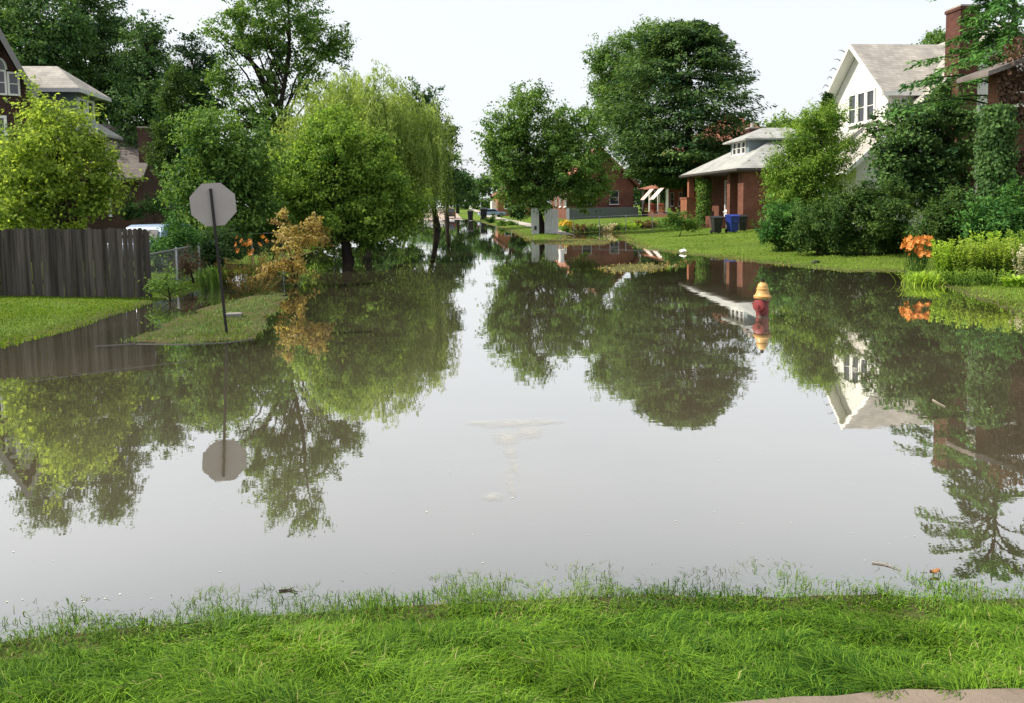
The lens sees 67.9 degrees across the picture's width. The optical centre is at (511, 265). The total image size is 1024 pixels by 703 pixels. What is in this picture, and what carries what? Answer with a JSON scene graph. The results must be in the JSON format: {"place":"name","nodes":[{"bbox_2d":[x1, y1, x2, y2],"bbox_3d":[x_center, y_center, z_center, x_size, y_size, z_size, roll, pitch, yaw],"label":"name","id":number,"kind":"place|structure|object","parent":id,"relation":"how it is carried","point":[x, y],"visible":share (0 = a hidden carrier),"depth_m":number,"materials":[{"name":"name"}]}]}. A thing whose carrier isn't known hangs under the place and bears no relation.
{"place":"outdoors","nodes":[
{"label":"outdoors","id":0,"kind":"place"},
{"bbox_2d":[116,289,294,343],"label":"verge grass","id":1,"kind":"structure","parent":0,"point":[207,323],"depth_m":13.79,"materials":[{"name":"plant"}]},
{"bbox_2d":[424,207,462,219],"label":"road","id":2,"kind":"structure","parent":0,"point":[458,217],"depth_m":134.12,"materials":[{"name":"concrete"}]},
{"bbox_2d":[0,219,1023,601],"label":"water","id":3,"kind":"structure","parent":0,"point":[368,411],"depth_m":7.38,"materials":[{"name":"liquid"}]},
{"bbox_2d":[0,556,1023,702],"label":"foreground grass","id":4,"kind":"structure","parent":0,"point":[600,669],"depth_m":3.28,"materials":[{"name":"plant"}]},
{"bbox_2d":[0,204,1023,702],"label":"ground","id":5,"kind":"structure","parent":0,"point":[116,598],"depth_m":4.38,"materials":[{"name":"plant"}]},
{"bbox_2d":[0,29,73,256],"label":"gabled house","id":6,"kind":"structure","parent":5,"relation":"on","point":[12,88],"depth_m":28.96,"materials":[{"name":"brick"}]},
{"bbox_2d":[0,70,7,95],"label":"window","id":7,"kind":"structure","parent":6,"relation":"in","point":[3,80],"depth_m":28.85,"materials":[{"name":"white paint"}]},
{"bbox_2d":[7,72,20,95],"bbox_3d":[-19.017,-6.933,29.025,0.400,0.890,0.104,-3,5,-30],"label":"window","id":8,"kind":"structure","parent":6,"relation":"in","point":[13,83],"depth_m":29.02,"materials":[{"name":"white paint"}]},
{"bbox_2d":[0,0,114,108],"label":"broadleaf tree","id":9,"kind":"object","parent":5,"relation":"on","point":[46,40],"visible":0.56,"depth_m":53.95,"materials":[{"name":"green plant"}]},
{"bbox_2d":[22,66,123,248],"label":"hipped house","id":10,"kind":"structure","parent":5,"relation":"on","point":[52,81],"depth_m":35.40,"materials":[{"name":"brick"}]},
{"bbox_2d":[0,70,147,276],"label":"leafy tree","id":11,"kind":"object","parent":5,"relation":"on","point":[40,183],"visible":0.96,"depth_m":19.52,"materials":[{"name":"green plant"}]},
{"bbox_2d":[0,228,151,297],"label":"wooden fence","id":12,"kind":"object","parent":5,"relation":"on","point":[18,271],"visible":0.88,"depth_m":17.65,"materials":[{"name":"wood"}]},
{"bbox_2d":[49,0,150,123],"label":"broadleaf tree","id":13,"kind":"object","parent":5,"relation":"on","point":[111,25],"visible":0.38,"depth_m":59.71,"materials":[{"name":"green plant"}]},
{"bbox_2d":[27,361,187,381],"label":"kerb","id":14,"kind":"structure","parent":5,"relation":"on","point":[105,371],"depth_m":10.00,"materials":[{"name":"concrete"}]},
{"bbox_2d":[0,265,248,346],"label":"side lawn","id":15,"kind":"structure","parent":5,"relation":"on","point":[37,318],"depth_m":15.69,"materials":[{"name":"green plant"}]},
{"bbox_2d":[101,124,176,228],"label":"old house","id":16,"kind":"structure","parent":5,"relation":"on","point":[131,158],"depth_m":52.49,"materials":[{"name":"brick"}]},
{"bbox_2d":[97,8,196,147],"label":"broadleaf tree","id":17,"kind":"object","parent":5,"relation":"on","point":[148,54],"visible":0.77,"depth_m":53.95,"materials":[{"name":"green plant"}]},
{"bbox_2d":[113,187,191,223],"bbox_3d":[-15.284,-1.963,32.631,3.363,2.897,1.963,-2,5,-13],"label":"hedge","id":18,"kind":"object","parent":5,"relation":"on","point":[131,210],"visible":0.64,"depth_m":32.43,"materials":[{"name":"green plant"}]},
{"bbox_2d":[108,224,205,269],"bbox_3d":[-11.785,-0.701,26.012,1.870,1.446,4.670,0,5,13],"label":"parked car","id":19,"kind":"object","parent":5,"relation":"on","point":[151,227],"visible":0.12,"depth_m":24.79,"materials":[{"name":"paint"}]},
{"bbox_2d":[139,255,195,299],"bbox_3d":[-8.007,0.324,17.745,1.079,1.174,1.133,3,6,43],"label":"weed clump","id":20,"kind":"object","parent":5,"relation":"on","point":[154,284],"visible":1,"depth_m":17.79,"materials":[{"name":"green plant"}]},
{"bbox_2d":[143,201,205,278],"bbox_3d":[-9.907,-0.721,22.279,2.061,2.321,1.523,-1,5,-5],"label":"evergreen shrub","id":21,"kind":"object","parent":5,"relation":"on","point":[179,236],"visible":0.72,"depth_m":22.14,"materials":[{"name":"green plant"}]},
{"bbox_2d":[95,339,253,346],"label":"kerb","id":22,"kind":"structure","parent":5,"relation":"on","point":[173,344],"depth_m":11.98,"materials":[{"name":"concrete"}]},
{"bbox_2d":[138,53,214,217],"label":"broadleaf tree","id":23,"kind":"object","parent":5,"relation":"on","point":[172,89],"visible":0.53,"depth_m":41.14,"materials":[{"name":"green plant"}]},
{"bbox_2d":[150,243,206,289],"bbox_3d":[-9.305,0.078,21.897,0.049,1.378,6.854,-1,5,-8],"label":"wire fence","id":24,"kind":"object","parent":5,"relation":"on","point":[176,255],"visible":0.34,"depth_m":20.72,"materials":[{"name":"metal"}]},
{"bbox_2d":[152,243,206,282],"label":"dead shrub","id":25,"kind":"object","parent":5,"relation":"on","point":[189,267],"visible":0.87,"depth_m":21.28,"materials":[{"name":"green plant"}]},
{"bbox_2d":[166,30,231,228],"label":"broadleaf tree","id":26,"kind":"object","parent":5,"relation":"on","point":[195,67],"visible":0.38,"depth_m":58.67,"materials":[{"name":"green plant"}]},
{"bbox_2d":[192,265,227,287],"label":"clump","id":27,"kind":"object","parent":5,"relation":"on","point":[212,275],"visible":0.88,"depth_m":20.76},
{"bbox_2d":[189,183,236,333],"bbox_3d":[-4.960,0.073,12.748,0.729,2.915,0.110,-2,5,-20],"label":"road sign","id":28,"kind":"object","parent":5,"relation":"on","point":[213,205],"visible":0.9,"depth_m":12.71,"materials":[{"name":"metal"}]},
{"bbox_2d":[187,217,257,273],"bbox_3d":[-9.189,-0.612,23.555,2.393,1.954,2.259,-1,5,-5],"label":"dark shrub","id":29,"kind":"object","parent":5,"relation":"on","point":[227,240],"visible":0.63,"depth_m":23.46,"materials":[{"name":"green plant"}]},
{"bbox_2d":[153,91,299,266],"bbox_3d":[-10.033,-2.922,26.748,4.853,6.029,4.065,-3,5,-22],"label":"broadleaf tree","id":30,"kind":"object","parent":5,"relation":"on","point":[235,167],"visible":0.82,"depth_m":25.91,"materials":[{"name":"green plant"}]},
{"bbox_2d":[214,255,264,286],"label":"weeds","id":31,"kind":"object","parent":5,"relation":"on","point":[228,268],"visible":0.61,"depth_m":20.92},
{"bbox_2d":[234,234,269,277],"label":"orange lilies","id":32,"kind":"object","parent":5,"relation":"on","point":[250,250],"visible":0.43,"depth_m":23.56,"materials":[{"name":"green plant"}]},
{"bbox_2d":[220,232,283,266],"bbox_3d":[-9.250,-0.376,27.106,0.050,1.653,2.448,3,6,43],"label":"wire fence","id":33,"kind":"object","parent":5,"relation":"on","point":[262,247],"visible":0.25,"depth_m":27.24,"materials":[{"name":"metal"}]},
{"bbox_2d":[226,273,281,294],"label":"weeds","id":34,"kind":"object","parent":5,"relation":"on","point":[252,288],"visible":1,"depth_m":18.74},
{"bbox_2d":[242,251,285,283],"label":"weeds","id":35,"kind":"object","parent":5,"relation":"on","point":[274,277],"visible":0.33,"depth_m":21.79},
{"bbox_2d":[242,203,305,262],"bbox_3d":[-8.962,-1.143,28.248,3.093,2.381,2.131,1,5,21],"label":"dark shrub","id":36,"kind":"object","parent":5,"relation":"on","point":[270,237],"visible":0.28,"depth_m":27.93,"materials":[{"name":"green plant"}]},
{"bbox_2d":[192,0,360,241],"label":"broadleaf tree","id":37,"kind":"object","parent":5,"relation":"on","point":[247,45],"visible":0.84,"depth_m":42.78,"materials":[{"name":"green plant"}]},
{"bbox_2d":[254,207,333,285],"bbox_3d":[-6.016,-0.450,20.626,2.071,2.332,1.635,-5,6,-44],"label":"amber bush","id":38,"kind":"object","parent":5,"relation":"on","point":[316,237],"visible":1,"depth_m":20.59,"materials":[{"name":"orange plant"}]},
{"bbox_2d":[316,210,344,266],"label":"sapling","id":39,"kind":"object","parent":5,"relation":"on","point":[333,224],"visible":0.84,"depth_m":26.88,"materials":[{"name":"green plant"}]},
{"bbox_2d":[257,97,443,261],"bbox_3d":[-6.473,-3.072,30.614,7.454,7.305,5.601,-1,5,-5],"label":"maple tree","id":40,"kind":"object","parent":5,"relation":"on","point":[360,194],"visible":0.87,"depth_m":29.37,"materials":[{"name":"green plant"}]},
{"bbox_2d":[265,58,459,248],"bbox_3d":[-7.689,-5.350,38.849,9.273,10.377,8.246,-5,6,-44],"label":"willow tree","id":41,"kind":"object","parent":5,"relation":"on","point":[421,158],"visible":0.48,"depth_m":37.67,"materials":[{"name":"green plant"}]},
{"bbox_2d":[391,76,463,229],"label":"broadleaf tree","id":42,"kind":"object","parent":5,"relation":"on","point":[457,183],"visible":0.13,"depth_m":68.41,"materials":[{"name":"green plant"}]},
{"bbox_2d":[434,150,483,221],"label":"broadleaf tree","id":43,"kind":"object","parent":5,"relation":"on","point":[468,186],"visible":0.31,"depth_m":103.13,"materials":[{"name":"green plant"}]},
{"bbox_2d":[439,164,482,212],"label":"broadleaf tree","id":44,"kind":"object","parent":5,"relation":"on","point":[474,198],"visible":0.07,"depth_m":163.95,"materials":[{"name":"green plant"}]},
{"bbox_2d":[441,192,491,209],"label":"broadleaf tree","id":45,"kind":"object","parent":5,"relation":"on","point":[484,202],"visible":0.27,"depth_m":203.68,"materials":[{"name":"green plant"}]},
{"bbox_2d":[467,172,503,208],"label":"broadleaf tree","id":46,"kind":"object","parent":5,"relation":"on","point":[481,182],"visible":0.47,"depth_m":148.73,"materials":[{"name":"green plant"}]},
{"bbox_2d":[477,209,505,216],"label":"parked car","id":47,"kind":"object","parent":5,"relation":"on","point":[497,213],"visible":0.52,"depth_m":127.22,"materials":[{"name":"paint"}]},
{"bbox_2d":[496,216,517,225],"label":"bush","id":48,"kind":"object","parent":5,"relation":"on","point":[504,223],"visible":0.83,"depth_m":77.97,"materials":[{"name":"green plant"}]},
{"bbox_2d":[490,188,530,215],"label":"cottage","id":49,"kind":"structure","parent":5,"relation":"on","point":[493,204],"depth_m":135.16,"materials":[{"name":"orange brick"}]},
{"bbox_2d":[0,556,1023,653],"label":"drowned grass","id":50,"kind":"structure","parent":5,"relation":"on","point":[779,573],"depth_m":4.07,"materials":[{"name":"plant"}]},
{"bbox_2d":[505,203,529,221],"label":"rounded bush","id":51,"kind":"object","parent":5,"relation":"on","point":[518,213],"visible":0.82,"depth_m":73.77,"materials":[{"name":"green plant"}]},
{"bbox_2d":[531,208,538,233],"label":"fence panel","id":52,"kind":"object","parent":5,"relation":"on","point":[534,219],"visible":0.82,"depth_m":53.70,"materials":[{"name":"grey wood"}]},
{"bbox_2d":[471,78,621,233],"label":"round tree","id":53,"kind":"object","parent":5,"relation":"on","point":[512,172],"visible":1,"depth_m":53.32,"materials":[{"name":"green plant"}]},
{"bbox_2d":[544,208,557,233],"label":"fence panel","id":54,"kind":"object","parent":5,"relation":"on","point":[550,216],"visible":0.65,"depth_m":53.80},
{"bbox_2d":[558,219,572,231],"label":"yellow flowers","id":55,"kind":"object","parent":5,"relation":"on","point":[564,222],"visible":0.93,"depth_m":57.50,"materials":[{"name":"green plant"}]},
{"bbox_2d":[567,223,593,231],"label":"bed plant","id":56,"kind":"object","parent":5,"relation":"on","point":[582,228],"visible":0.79,"depth_m":58.43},
{"bbox_2d":[551,148,639,219],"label":"brick house","id":57,"kind":"structure","parent":5,"relation":"on","point":[622,204],"depth_m":89.01,"materials":[{"name":"red brick"}]},
{"bbox_2d":[609,191,619,204],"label":"window","id":58,"kind":"structure","parent":57,"relation":"in","point":[616,195],"depth_m":89.14,"materials":[{"name":"clear glass"}]},
{"bbox_2d":[594,223,616,231],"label":"bed plant","id":59,"kind":"object","parent":5,"relation":"on","point":[607,229],"visible":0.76,"depth_m":58.57,"materials":[{"name":"beige plant"}]},
{"bbox_2d":[573,213,675,232],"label":"wire fence","id":60,"kind":"object","parent":5,"relation":"on","point":[615,219],"visible":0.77,"depth_m":56.00,"materials":[{"name":"metal"}]},
{"bbox_2d":[578,14,675,171],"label":"broadleaf tree","id":61,"kind":"object","parent":5,"relation":"on","point":[604,59],"visible":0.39,"depth_m":104.54,"materials":[{"name":"green plant"}]},
{"bbox_2d":[617,221,642,229],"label":"bed plant","id":62,"kind":"object","parent":5,"relation":"on","point":[630,227],"visible":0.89,"depth_m":58.70,"materials":[{"name":"green plant"}]},
{"bbox_2d":[634,220,656,228],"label":"bed plant","id":63,"kind":"object","parent":5,"relation":"on","point":[649,224],"visible":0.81,"depth_m":58.81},
{"bbox_2d":[627,150,666,212],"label":"house","id":64,"kind":"structure","parent":5,"relation":"on","point":[637,195],"depth_m":108.60,"materials":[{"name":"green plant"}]},
{"bbox_2d":[506,228,800,272],"bbox_3d":[5.030,-1.687,46.958,8.896,0.198,46.914,-1,5,-5],"label":"waterside straw","id":65,"kind":"object","parent":5,"relation":"on","point":[613,271],"visible":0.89,"depth_m":28.88,"materials":[{"name":"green plant"}]},
{"bbox_2d":[658,207,703,235],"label":"rounded bush","id":66,"kind":"object","parent":5,"relation":"on","point":[679,222],"visible":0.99,"depth_m":44.72,"materials":[{"name":"green plant"}]},
{"bbox_2d":[594,17,777,196],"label":"broadleaf tree","id":67,"kind":"object","parent":5,"relation":"on","point":[675,43],"visible":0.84,"depth_m":62.48,"materials":[{"name":"green plant"}]},
{"bbox_2d":[638,118,760,216],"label":"awning house","id":68,"kind":"structure","parent":5,"relation":"on","point":[673,199],"depth_m":86.13,"materials":[{"name":"red brick"}]},
{"bbox_2d":[710,216,723,233],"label":"wheelie bin","id":69,"kind":"object","parent":5,"relation":"on","point":[716,223],"visible":0.98,"depth_m":45.22,"materials":[{"name":"black plastic"}]},
{"bbox_2d":[724,214,739,232],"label":"wheelie bin","id":70,"kind":"object","parent":5,"relation":"on","point":[732,222],"visible":0.99,"depth_m":45.12,"materials":[{"name":"blue plastic"}]},
{"bbox_2d":[738,215,747,230],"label":"wheelie bin","id":71,"kind":"object","parent":5,"relation":"on","point":[743,222],"visible":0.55,"depth_m":46.38,"materials":[{"name":"black plastic"}]},
{"bbox_2d":[679,123,813,229],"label":"brick bungalow","id":72,"kind":"object","parent":5,"relation":"on","point":[737,187],"visible":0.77,"depth_m":50.97,"materials":[{"name":"brick"}]},
{"bbox_2d":[694,178,713,224],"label":"ivy","id":73,"kind":"object","parent":72,"relation":"attached to","point":[701,185],"visible":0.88,"depth_m":55.43,"materials":[{"name":"green plant"}]},
{"bbox_2d":[483,214,1023,317],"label":"garden lawn","id":74,"kind":"structure","parent":5,"relation":"on","point":[1000,303],"depth_m":28.14,"materials":[{"name":"green plant"}]},
{"bbox_2d":[752,279,771,316],"bbox_3d":[4.624,0.782,14.061,0.397,1.086,0.394,-1,5,-5],"label":"fire hydrant","id":75,"kind":"object","parent":5,"relation":"on","point":[761,307],"visible":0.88,"depth_m":13.96,"materials":[{"name":"red metal"}]},
{"bbox_2d":[755,108,809,129],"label":"broadleaf tree","id":76,"kind":"object","parent":5,"relation":"on","point":[784,121],"visible":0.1,"depth_m":74.22,"materials":[{"name":"green plant"}]},
{"bbox_2d":[750,193,815,250],"bbox_3d":[10.880,-1.639,30.159,2.985,2.500,2.149,-3,5,-31],"label":"spreading juniper","id":77,"kind":"object","parent":5,"relation":"on","point":[778,214],"visible":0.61,"depth_m":29.85,"materials":[{"name":"green plant"}]},
{"bbox_2d":[748,92,867,215],"bbox_3d":[13.120,-4.257,33.465,5.157,6.551,3.605,-1,5,-5],"label":"locust tree","id":78,"kind":"object","parent":5,"relation":"on","point":[812,159],"visible":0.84,"depth_m":33.05,"materials":[{"name":"green plant"}]},
{"bbox_2d":[781,186,858,255],"bbox_3d":[11.406,-1.579,27.709,3.145,2.619,2.366,-1,5,-5],"label":"spreading juniper","id":79,"kind":"object","parent":5,"relation":"on","point":[811,240],"visible":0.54,"depth_m":27.55,"materials":[{"name":"green plant"}]},
{"bbox_2d":[820,91,840,224],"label":"conifer","id":80,"kind":"object","parent":5,"relation":"on","point":[826,96],"visible":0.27,"depth_m":39.01,"materials":[{"name":"green plant"}]},
{"bbox_2d":[808,174,922,255],"bbox_3d":[12.412,-1.683,26.754,3.763,3.113,3.370,1,5,24],"label":"spreading juniper","id":81,"kind":"object","parent":5,"relation":"on","point":[880,232],"visible":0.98,"depth_m":26.48,"materials":[{"name":"green plant"}]},
{"bbox_2d":[845,74,985,245],"bbox_3d":[15.908,-3.976,28.922,5.614,6.593,3.976,-3,5,-29],"label":"evergreen tree","id":82,"kind":"object","parent":5,"relation":"on","point":[915,148],"visible":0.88,"depth_m":28.32,"materials":[{"name":"green plant"}]},
{"bbox_2d":[900,235,934,277],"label":"orange lilies","id":83,"kind":"object","parent":5,"relation":"on","point":[918,241],"visible":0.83,"depth_m":20.36,"materials":[{"name":"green plant"}]},
{"bbox_2d":[816,4,1022,231],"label":"white house","id":84,"kind":"structure","parent":5,"relation":"on","point":[873,76],"depth_m":38.37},
{"bbox_2d":[845,93,856,126],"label":"window","id":85,"kind":"structure","parent":84,"relation":"in","point":[853,101],"depth_m":40.53,"materials":[{"name":"white paint"}]},
{"bbox_2d":[854,90,865,125],"bbox_3d":[18.188,-8.209,39.635,0.200,1.710,0.900,-1,5,-5],"label":"window","id":86,"kind":"structure","parent":84,"relation":"in","point":[861,96],"depth_m":39.68,"materials":[{"name":"white paint"}]},
{"bbox_2d":[864,88,875,123],"bbox_3d":[18.268,-8.143,38.781,0.200,1.710,0.900,-1,5,-5],"label":"window","id":87,"kind":"structure","parent":84,"relation":"in","point":[870,93],"depth_m":38.85,"materials":[{"name":"white paint"}]},
{"bbox_2d":[885,271,963,285],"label":"daylily clump","id":88,"kind":"object","parent":5,"relation":"on","point":[927,279],"visible":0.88,"depth_m":18.91,"materials":[{"name":"green plant"}]},
{"bbox_2d":[911,26,945,43],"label":"broadleaf tree","id":89,"kind":"object","parent":5,"relation":"on","point":[936,37],"visible":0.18,"depth_m":64.36,"materials":[{"name":"green plant"}]},
{"bbox_2d":[930,239,965,279],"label":"perennial","id":90,"kind":"object","parent":5,"relation":"on","point":[946,261],"visible":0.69,"depth_m":19.45,"materials":[{"name":"green plant"}]},
{"bbox_2d":[898,178,1000,261],"bbox_3d":[13.238,-1.279,22.790,2.964,2.719,2.037,-1,5,-5],"label":"yew shrub","id":91,"kind":"object","parent":5,"relation":"on","point":[936,226],"visible":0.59,"depth_m":22.64,"materials":[{"name":"green plant"}]},
{"bbox_2d":[880,0,1023,122],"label":"hemlock tree","id":92,"kind":"object","parent":5,"relation":"on","point":[998,37],"visible":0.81,"depth_m":25.48,"materials":[{"name":"green plant"}]},
{"bbox_2d":[938,267,985,285],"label":"perennial","id":93,"kind":"object","parent":5,"relation":"on","point":[960,280],"visible":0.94,"depth_m":18.39,"materials":[{"name":"green plant"}]},
{"bbox_2d":[947,235,996,280],"bbox_3d":[11.530,-0.190,19.128,1.019,1.133,1.026,-1,5,-5],"label":"perennial","id":94,"kind":"object","parent":5,"relation":"on","point":[969,260],"visible":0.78,"depth_m":18.93,"materials":[{"name":"green plant"}]},
{"bbox_2d":[944,175,1023,243],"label":"yew shrub","id":95,"kind":"object","parent":5,"relation":"on","point":[988,218],"visible":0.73,"depth_m":21.56,"materials":[{"name":"green plant"}]},
{"bbox_2d":[966,230,1005,271],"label":"perennial","id":96,"kind":"object","parent":5,"relation":"on","point":[998,234],"visible":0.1,"depth_m":19.93,"materials":[{"name":"green plant"}]},
{"bbox_2d":[957,54,1023,214],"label":"vine covered house","id":97,"kind":"structure","parent":5,"relation":"on","point":[990,72],"depth_m":23.31,"materials":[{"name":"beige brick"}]},
{"bbox_2d":[964,101,1023,211],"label":"ivy","id":98,"kind":"object","parent":97,"relation":"attached to","point":[994,142],"visible":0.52,"depth_m":22.57,"materials":[{"name":"green plant"}]},
{"bbox_2d":[990,35,1023,204],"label":"withered vine","id":99,"kind":"object","parent":97,"relation":"attached to","point":[1009,83],"visible":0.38,"depth_m":23.04,"materials":[{"name":"green plant"}]},
{"bbox_2d":[968,267,1021,285],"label":"perennial","id":100,"kind":"object","parent":5,"relation":"on","point":[986,278],"visible":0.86,"depth_m":18.05,"materials":[{"name":"green plant"}]},
{"bbox_2d":[981,236,1023,278],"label":"perennial","id":101,"kind":"object","parent":5,"relation":"on","point":[1004,259],"visible":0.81,"depth_m":18.63,"materials":[{"name":"green plant"}]},
{"bbox_2d":[997,274,1023,286],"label":"hosta","id":102,"kind":"object","parent":5,"relation":"on","point":[1013,281],"visible":0.98,"depth_m":17.49,"materials":[{"name":"green plant"}]},
{"bbox_2d":[1002,228,1023,276],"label":"perennial","id":103,"kind":"object","parent":5,"relation":"on","point":[1017,238],"visible":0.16,"depth_m":19.30,"materials":[{"name":"green plant"}]},
{"bbox_2d":[1010,244,1023,280],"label":"white flowering plant","id":104,"kind":"object","parent":5,"relation":"on","point":[1021,266],"visible":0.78,"depth_m":17.98,"materials":[{"name":"beige plant"}]},
{"bbox_2d":[2,0,1023,206],"label":"sky","id":105,"kind":"structure","parent":0,"point":[477,49],"materials":[{"name":"white"}]},
{"bbox_2d":[469,208,573,234],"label":"sidewalk","id":106,"kind":"structure","parent":0,"point":[529,225],"depth_m":80.24,"materials":[{"name":"concrete"}]},
{"bbox_2d":[728,688,1023,702],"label":"path","id":107,"kind":"structure","parent":0,"point":[1005,695],"depth_m":2.71,"materials":[{"name":"concrete"}]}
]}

